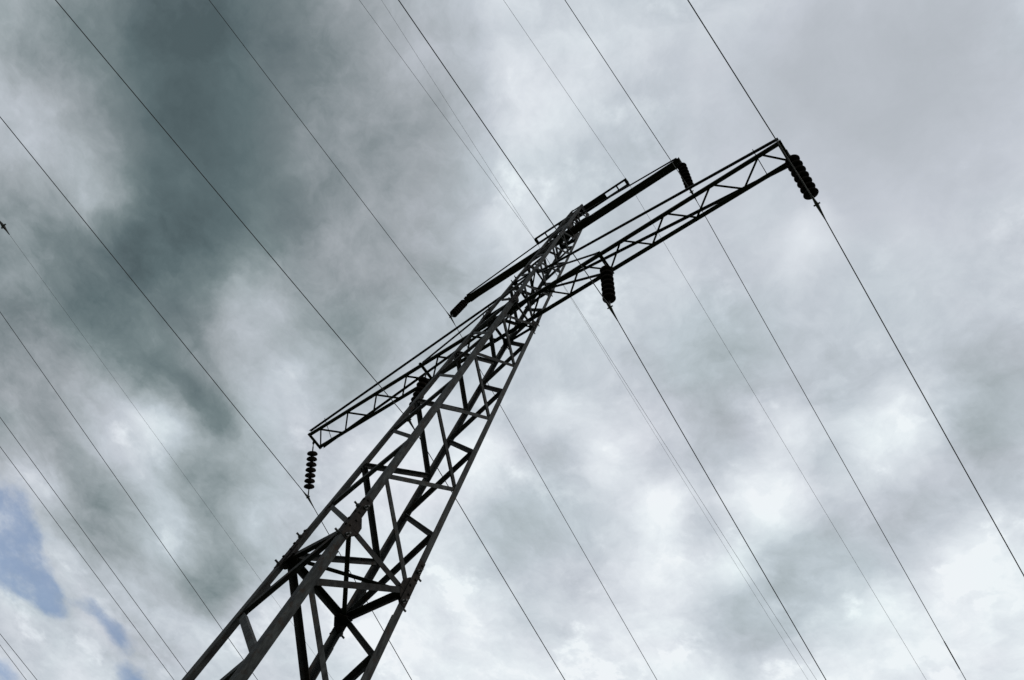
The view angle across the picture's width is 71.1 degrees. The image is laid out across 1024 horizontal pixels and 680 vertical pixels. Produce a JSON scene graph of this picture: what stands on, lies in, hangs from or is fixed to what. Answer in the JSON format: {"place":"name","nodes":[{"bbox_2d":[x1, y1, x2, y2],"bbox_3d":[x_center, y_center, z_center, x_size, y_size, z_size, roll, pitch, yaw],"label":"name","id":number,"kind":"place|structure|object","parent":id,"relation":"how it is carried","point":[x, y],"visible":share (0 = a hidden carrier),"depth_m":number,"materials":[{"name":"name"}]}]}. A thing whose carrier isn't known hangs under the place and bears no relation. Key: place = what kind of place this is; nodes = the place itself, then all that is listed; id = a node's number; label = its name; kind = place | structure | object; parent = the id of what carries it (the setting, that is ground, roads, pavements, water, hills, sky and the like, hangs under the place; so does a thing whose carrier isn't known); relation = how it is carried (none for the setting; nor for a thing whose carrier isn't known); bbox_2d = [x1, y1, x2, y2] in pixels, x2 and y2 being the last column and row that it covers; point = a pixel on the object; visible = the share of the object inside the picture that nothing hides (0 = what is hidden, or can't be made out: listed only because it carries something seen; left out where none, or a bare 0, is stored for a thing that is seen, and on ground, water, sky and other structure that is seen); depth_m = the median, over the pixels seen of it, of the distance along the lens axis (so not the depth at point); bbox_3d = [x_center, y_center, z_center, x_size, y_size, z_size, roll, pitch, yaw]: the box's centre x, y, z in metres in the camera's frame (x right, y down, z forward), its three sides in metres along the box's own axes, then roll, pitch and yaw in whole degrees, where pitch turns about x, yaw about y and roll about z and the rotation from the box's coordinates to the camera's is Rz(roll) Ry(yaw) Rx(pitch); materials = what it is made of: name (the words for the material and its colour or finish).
{"place":"outdoors","nodes":[
{"label":"outdoors","id":0,"kind":"place"},
{"bbox_2d":[0,634,36,679],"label":"overhead wire","id":1,"kind":"object","parent":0,"point":[18,656],"visible":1,"depth_m":27.79,"materials":[{"name":"metal"}]},
{"bbox_2d":[0,447,173,679],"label":"overhead wire","id":2,"kind":"object","parent":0,"point":[87,563],"visible":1,"depth_m":24.53,"materials":[{"name":"metal"}]},
{"bbox_2d":[0,417,186,672],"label":"overhead wire","id":3,"kind":"object","parent":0,"point":[92,543],"visible":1,"depth_m":24.09,"materials":[{"name":"metal"}]},
{"bbox_2d":[0,312,257,679],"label":"overhead wire","id":4,"kind":"object","parent":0,"point":[118,481],"visible":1,"depth_m":22.70,"materials":[{"name":"metal"}]},
{"bbox_2d":[0,221,331,677],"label":"overhead wire","id":5,"kind":"object","parent":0,"point":[3,226],"visible":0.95,"depth_m":30.84,"materials":[{"name":"metal"}]},
{"bbox_2d":[0,0,1023,679],"label":"sky","id":6,"kind":"structure","parent":0,"point":[905,118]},
{"bbox_3d":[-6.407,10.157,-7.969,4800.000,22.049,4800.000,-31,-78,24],"label":"ground","id":7,"kind":"structure","parent":0,"visible":0},
{"bbox_2d":[182,137,787,679],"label":"transmission tower","id":8,"kind":"structure","parent":7,"relation":"on","point":[294,561],"depth_m":11.21,"materials":[{"name":"metal"}]},
{"bbox_2d":[303,441,317,507],"bbox_3d":[-5.221,3.468,18.597,0.336,1.729,0.272,10,-15,-30],"label":"insulator string","id":9,"kind":"object","parent":8,"relation":"hanging from","point":[310,469],"visible":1,"depth_m":18.52,"materials":[{"name":"brown ceramic"}]},
{"bbox_2d":[0,117,411,679],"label":"conductor wire","id":10,"kind":"object","parent":9,"relation":"hanging from","point":[187,348],"visible":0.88,"depth_m":17.37,"materials":[{"name":"metal"}]},
{"bbox_2d":[407,372,428,428],"bbox_3d":[-2.185,1.373,16.684,0.470,1.585,0.272,37,-40,-26],"label":"insulator string","id":11,"kind":"object","parent":8,"relation":"hanging from","point":[422,383],"visible":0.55,"depth_m":16.73,"materials":[{"name":"brown ceramic"}]},
{"bbox_2d":[55,0,564,679],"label":"conductor wire","id":12,"kind":"object","parent":11,"relation":"hanging from","point":[303,294],"visible":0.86,"depth_m":15.39,"materials":[{"name":"metal"}]},
{"bbox_2d":[447,300,466,324],"bbox_3d":[-1.745,-0.988,23.607,0.272,1.460,0.523,-29,-77,30],"label":"insulator string","id":13,"kind":"object","parent":8,"relation":"hanging from","point":[458,308],"visible":1,"depth_m":23.43,"materials":[{"name":"brown ceramic"}]},
{"bbox_2d":[209,0,656,679],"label":"conductor wire","id":14,"kind":"object","parent":13,"relation":"hanging from","point":[445,310],"visible":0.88,"depth_m":22.72,"materials":[{"name":"metal"}]},
{"bbox_2d":[359,0,815,678],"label":"shield wire","id":15,"kind":"object","parent":8,"relation":"attached to","point":[583,316],"visible":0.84,"depth_m":26.21,"materials":[{"name":"metal"}]},
{"bbox_2d":[382,1,806,677],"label":"shield wire","id":16,"kind":"object","parent":8,"relation":"attached to","point":[592,333],"visible":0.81,"depth_m":26.23,"materials":[{"name":"metal"}]},
{"bbox_2d":[600,263,617,320],"bbox_3d":[1.949,-1.055,14.486,0.272,1.605,0.452,-30,-52,28],"label":"insulator string","id":17,"kind":"object","parent":8,"relation":"hanging from","point":[607,284],"visible":0.99,"depth_m":14.36,"materials":[{"name":"brown ceramic"}]},
{"bbox_2d":[398,0,825,679],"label":"conductor wire","id":18,"kind":"object","parent":17,"relation":"hanging from","point":[618,322],"visible":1,"depth_m":13.85,"materials":[{"name":"metal"}]},
{"bbox_2d":[677,162,696,200],"bbox_3d":[4.952,-4.563,20.317,0.272,1.616,0.406,-30,-44,27],"label":"insulator string","id":19,"kind":"object","parent":8,"relation":"hanging from","point":[682,168],"visible":0.92,"depth_m":20.28,"materials":[{"name":"brown ceramic"}]},
{"bbox_2d":[565,0,965,679],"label":"conductor wire","id":20,"kind":"object","parent":19,"relation":"hanging from","point":[773,338],"visible":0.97,"depth_m":19.75,"materials":[{"name":"metal"}]},
{"bbox_2d":[504,1,925,678],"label":"shield wire","id":21,"kind":"object","parent":8,"relation":"attached to","point":[720,337],"visible":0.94,"depth_m":24.61,"materials":[{"name":"metal"}]},
{"bbox_2d":[785,149,825,219],"bbox_3d":[5.263,-2.851,12.916,0.272,1.663,0.359,-30,-36,26],"label":"insulator string","id":22,"kind":"object","parent":8,"relation":"hanging from","point":[799,167],"visible":0.91,"depth_m":12.86,"materials":[{"name":"brown ceramic"}]},
{"bbox_2d":[687,0,1023,575],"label":"conductor wire","id":23,"kind":"object","parent":22,"relation":"hanging from","point":[861,285],"visible":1,"depth_m":12.51,"materials":[{"name":"metal"}]}
]}

